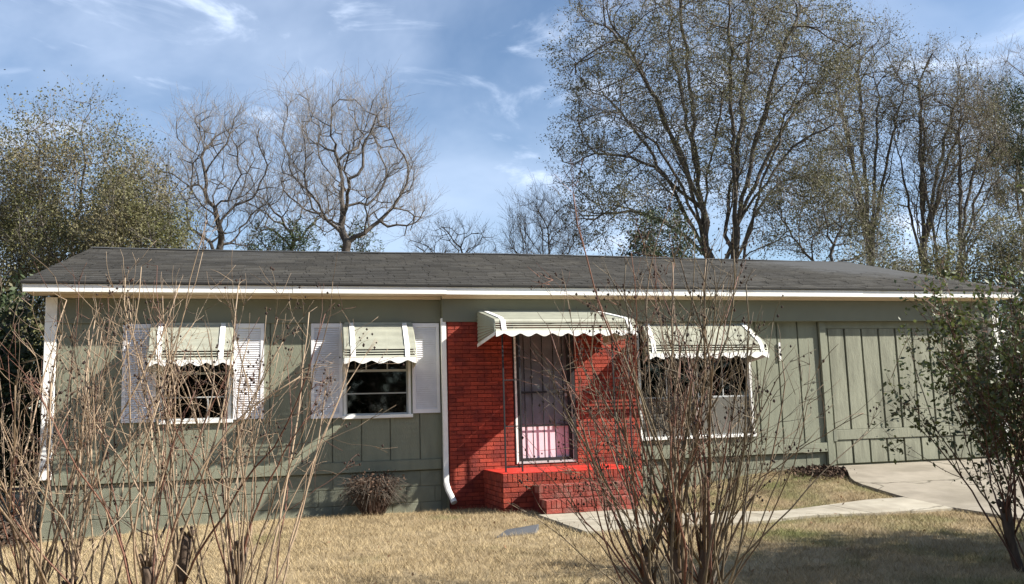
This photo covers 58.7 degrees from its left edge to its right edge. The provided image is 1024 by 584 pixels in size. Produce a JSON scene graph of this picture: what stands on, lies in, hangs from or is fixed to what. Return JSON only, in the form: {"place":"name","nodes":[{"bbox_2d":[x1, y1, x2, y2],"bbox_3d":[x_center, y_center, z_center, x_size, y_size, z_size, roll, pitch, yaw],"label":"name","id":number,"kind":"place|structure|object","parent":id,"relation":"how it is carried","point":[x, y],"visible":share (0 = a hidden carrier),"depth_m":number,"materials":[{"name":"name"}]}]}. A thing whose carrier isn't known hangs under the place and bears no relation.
{"place":"outdoors","nodes":[
{"label":"outdoors","id":0,"kind":"place"},
{"bbox_2d":[0,412,1023,583],"bbox_3d":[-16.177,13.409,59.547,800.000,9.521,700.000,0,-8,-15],"label":"ground","id":1,"kind":"structure","parent":0,"point":[496,533],"depth_m":8.65,"materials":[{"name":"beige plant"}]},
{"bbox_2d":[0,486,40,520],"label":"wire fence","id":2,"kind":"object","parent":1,"relation":"on","point":[16,489],"visible":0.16,"depth_m":12.38,"materials":[{"name":"metal"}]},
{"bbox_2d":[0,512,43,548],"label":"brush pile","id":3,"kind":"object","parent":1,"relation":"on","point":[4,540],"visible":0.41,"depth_m":11.23,"materials":[{"name":"brown plant"}]},
{"bbox_2d":[0,265,44,508],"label":"evergreen shrub","id":4,"kind":"object","parent":1,"relation":"on","point":[26,353],"visible":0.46,"depth_m":15.32,"materials":[{"name":"green plant"}]},
{"bbox_2d":[0,260,44,500],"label":"evergreen shrub","id":5,"kind":"object","parent":1,"relation":"on","point":[29,319],"visible":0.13,"depth_m":18.38,"materials":[{"name":"green plant"}]},
{"bbox_2d":[0,116,78,364],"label":"oak tree","id":6,"kind":"object","parent":1,"relation":"on","point":[10,260],"visible":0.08,"depth_m":27.80,"materials":[{"name":"green plant"}]},
{"bbox_2d":[0,65,168,365],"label":"oak tree","id":7,"kind":"object","parent":1,"relation":"on","point":[44,240],"visible":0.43,"depth_m":25.78,"materials":[{"name":"green plant"}]},
{"bbox_2d":[0,252,239,583],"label":"crepe myrtle","id":8,"kind":"object","parent":1,"relation":"on","point":[41,573],"visible":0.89,"depth_m":6.50,"materials":[{"name":"beige plant"}]},
{"bbox_2d":[50,125,212,283],"bbox_3d":[-10.536,0.260,25.397,4.168,9.938,5.252,0,-8,-15],"label":"oak tree","id":9,"kind":"object","parent":1,"relation":"on","point":[156,230],"visible":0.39,"depth_m":24.74,"materials":[{"name":"green plant"}]},
{"bbox_2d":[0,186,353,583],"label":"crepe myrtle","id":10,"kind":"object","parent":1,"relation":"on","point":[147,565],"visible":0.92,"depth_m":6.41,"materials":[{"name":"beige plant"}]},
{"bbox_2d":[128,80,302,249],"bbox_3d":[-10.385,-0.886,31.645,6.194,13.683,6.089,-4,-8,18],"label":"bare tree","id":11,"kind":"object","parent":1,"relation":"on","point":[221,242],"visible":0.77,"depth_m":31.84,"materials":[{"name":"brown plant"}]},
{"bbox_2d":[86,248,404,583],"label":"crepe myrtle","id":12,"kind":"object","parent":1,"relation":"on","point":[237,565],"visible":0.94,"depth_m":6.66,"materials":[{"name":"brown plant"}]},
{"bbox_2d":[233,219,293,250],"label":"pine tree","id":13,"kind":"object","parent":1,"relation":"on","point":[269,246],"visible":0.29,"depth_m":33.26,"materials":[{"name":"green plant"}]},
{"bbox_2d":[217,158,362,249],"bbox_3d":[-8.265,0.447,34.044,5.917,11.513,3.927,0,-8,-15],"label":"bare tree","id":14,"kind":"object","parent":1,"relation":"on","point":[268,216],"visible":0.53,"depth_m":34.49,"materials":[{"name":"brown plant"}]},
{"bbox_2d":[263,211,326,250],"bbox_3d":[-8.008,1.548,33.616,2.302,9.190,2.440,4,-9,-34],"label":"pine tree","id":15,"kind":"object","parent":1,"relation":"on","point":[303,240],"visible":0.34,"depth_m":33.97,"materials":[{"name":"green plant"}]},
{"bbox_2d":[251,50,448,251],"bbox_3d":[-5.502,-1.293,31.239,6.569,13.983,6.609,-3,-8,9],"label":"bare tree","id":16,"kind":"object","parent":1,"relation":"on","point":[347,240],"visible":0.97,"depth_m":31.09,"materials":[{"name":"brown plant"}]},
{"bbox_2d":[327,211,384,251],"bbox_3d":[-5.346,1.447,32.256,2.288,8.853,2.455,5,-10,-39],"label":"pine tree","id":17,"kind":"object","parent":1,"relation":"on","point":[362,244],"visible":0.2,"depth_m":32.55,"materials":[{"name":"green plant"}]},
{"bbox_2d":[336,468,410,516],"bbox_3d":[-1.863,2.720,12.347,0.984,0.669,0.677,-3,-8,8],"label":"dead shrub","id":18,"kind":"object","parent":1,"relation":"on","point":[371,496],"visible":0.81,"depth_m":12.24,"materials":[{"name":"brown plant"}]},
{"bbox_2d":[403,211,518,252],"bbox_3d":[-2.120,1.356,37.927,5.134,9.800,4.022,0,-8,-15],"label":"bare tree","id":19,"kind":"object","parent":1,"relation":"on","point":[468,248],"visible":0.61,"depth_m":38.00,"materials":[{"name":"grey plant"}]},
{"bbox_2d":[9,478,995,583],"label":"fallen leaves","id":20,"kind":"object","parent":1,"relation":"on","point":[752,570],"visible":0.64,"depth_m":9.21,"materials":[{"name":"brown plant"}]},
{"bbox_2d":[497,524,538,537],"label":"flat slab","id":21,"kind":"structure","parent":1,"relation":"on","point":[530,528],"depth_m":9.84,"materials":[{"name":"grey concrete"}]},
{"bbox_2d":[20,247,1020,542],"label":"house","id":22,"kind":"structure","parent":1,"relation":"on","point":[440,325],"depth_m":13.13,"materials":[{"name":"paint"}]},
{"bbox_2d":[158,327,232,424],"bbox_3d":[-4.254,1.107,12.270,0.960,1.319,0.150,0,-8,-15],"label":"window","id":23,"kind":"structure","parent":22,"relation":"in","point":[202,376],"depth_m":12.27,"materials":[{"name":"black glass"}]},
{"bbox_2d":[342,331,412,418],"bbox_3d":[-1.913,1.123,12.902,0.990,1.319,0.150,0,-8,-15],"label":"window","id":24,"kind":"structure","parent":22,"relation":"in","point":[382,388],"depth_m":12.89,"materials":[{"name":"black glass"}]},
{"bbox_2d":[519,333,569,457],"bbox_3d":[0.445,1.502,13.461,0.836,1.931,0.120,0,-8,-15],"label":"door","id":25,"kind":"structure","parent":22,"relation":"in","point":[535,338],"depth_m":13.44,"materials":[{"name":"paint"}]},
{"bbox_2d":[515,327,576,461],"bbox_3d":[0.487,1.488,13.367,0.868,1.936,0.075,0,-8,-15],"label":"security door","id":26,"kind":"structure","parent":22,"relation":"in","point":[568,359],"depth_m":13.37,"materials":[{"name":"black metal"}]},
{"bbox_2d":[636,324,756,440],"bbox_3d":[2.843,1.378,14.134,1.960,1.772,0.150,0,-8,-15],"label":"window","id":27,"kind":"structure","parent":22,"relation":"in","point":[720,412],"depth_m":14.15,"materials":[{"name":"black glass"}]},
{"bbox_2d":[825,322,998,463],"bbox_3d":[6.662,1.629,15.096,3.222,2.282,0.078,0,-8,-15],"label":"garage door","id":28,"kind":"structure","parent":22,"relation":"in","point":[834,331],"depth_m":14.94,"materials":[{"name":"paint"}]},
{"bbox_2d":[494,171,609,254],"bbox_3d":[1.371,0.409,34.634,4.887,10.541,4.054,-3,-8,12],"label":"bare tree","id":29,"kind":"object","parent":1,"relation":"on","point":[520,223],"visible":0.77,"depth_m":34.77,"materials":[{"name":"brown plant"}]},
{"bbox_2d":[483,334,640,513],"bbox_3d":[0.728,1.845,12.472,1.941,2.640,1.698,0,-8,-15],"label":"brick porch","id":30,"kind":"object","parent":1,"relation":"on","point":[501,486],"visible":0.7,"depth_m":11.98,"materials":[{"name":"red brick"}]},
{"bbox_2d":[611,199,706,258],"bbox_3d":[5.088,1.008,31.694,3.898,8.362,4.239,0,-8,-15],"label":"evergreen shrub","id":31,"kind":"object","parent":1,"relation":"on","point":[640,245],"visible":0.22,"depth_m":31.39,"materials":[{"name":"green plant"}]},
{"bbox_2d":[527,0,897,258],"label":"water oak","id":32,"kind":"object","parent":1,"relation":"on","point":[782,45],"visible":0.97,"depth_m":36.64,"materials":[{"name":"brown plant"}]},
{"bbox_2d":[505,152,936,583],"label":"crepe myrtle","id":33,"kind":"object","parent":1,"relation":"on","point":[673,510],"visible":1,"depth_m":6.30,"materials":[{"name":"brown plant"}]},
{"bbox_2d":[538,497,953,533],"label":"front walk","id":34,"kind":"structure","parent":1,"relation":"on","point":[902,505],"depth_m":10.80,"materials":[{"name":"concrete"}]},
{"bbox_2d":[763,463,854,481],"bbox_3d":[4.556,2.676,13.439,1.472,0.252,1.609,0,-8,-15],"label":"leaf pile","id":35,"kind":"object","parent":1,"relation":"on","point":[832,471],"visible":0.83,"depth_m":13.65,"materials":[{"name":"brown plant"}]},
{"bbox_2d":[724,139,920,269],"bbox_3d":[12.457,-0.255,35.740,7.674,11.517,6.068,0,-8,-15],"label":"bush","id":36,"kind":"object","parent":1,"relation":"on","point":[851,223],"visible":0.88,"depth_m":35.51,"materials":[{"name":"green plant"}]},
{"bbox_2d":[791,0,930,265],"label":"slender tree","id":37,"kind":"object","parent":1,"relation":"on","point":[876,175],"visible":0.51,"depth_m":46.17,"materials":[{"name":"brown plant"}]},
{"bbox_2d":[834,221,955,278],"bbox_3d":[13.466,1.526,32.466,4.913,8.222,4.880,-6,-9,30],"label":"understory bush","id":38,"kind":"object","parent":1,"relation":"on","point":[895,265],"visible":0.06,"depth_m":32.91,"materials":[{"name":"green plant"}]},
{"bbox_2d":[872,223,992,282],"bbox_3d":[15.652,1.232,33.770,4.654,8.079,5.126,0,-8,-15],"label":"understory bush","id":39,"kind":"object","parent":1,"relation":"on","point":[931,259],"visible":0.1,"depth_m":33.36,"materials":[{"name":"green plant"}]},
{"bbox_2d":[865,27,1019,274],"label":"slender tree","id":40,"kind":"object","parent":1,"relation":"on","point":[924,232],"visible":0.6,"depth_m":45.02,"materials":[{"name":"brown plant"}]},
{"bbox_2d":[864,184,1023,572],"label":"leafy shrub","id":41,"kind":"object","parent":1,"relation":"on","point":[1003,400],"visible":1,"depth_m":7.36,"materials":[{"name":"green plant"}]},
{"bbox_2d":[891,52,1023,270],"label":"slender tree","id":42,"kind":"object","parent":1,"relation":"on","point":[977,158],"visible":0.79,"depth_m":42.84,"materials":[{"name":"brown plant"}]},
{"bbox_2d":[918,199,1023,421],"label":"understory bush","id":43,"kind":"object","parent":1,"relation":"on","point":[996,244],"visible":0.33,"depth_m":33.85,"materials":[{"name":"green plant"}]},
{"bbox_2d":[947,31,1023,196],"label":"bare tree","id":44,"kind":"object","parent":1,"relation":"on","point":[1005,61],"visible":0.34,"depth_m":54.46,"materials":[{"name":"brown plant"}]},
{"bbox_2d":[966,69,1023,258],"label":"pine tree","id":45,"kind":"object","parent":1,"relation":"on","point":[1020,113],"visible":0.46,"depth_m":47.61,"materials":[{"name":"green plant"}]},
{"bbox_2d":[974,193,1023,331],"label":"understory bush","id":46,"kind":"object","parent":1,"relation":"on","point":[999,236],"visible":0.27,"depth_m":34.96,"materials":[{"name":"green plant"}]},
{"bbox_2d":[0,0,1023,428],"label":"sky","id":47,"kind":"structure","parent":0,"point":[477,68],"materials":[{"name":"blue"}]},
{"bbox_2d":[836,457,1023,521],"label":"driveway","id":48,"kind":"structure","parent":0,"point":[926,481],"depth_m":12.62,"materials":[{"name":"concrete"}]}
]}

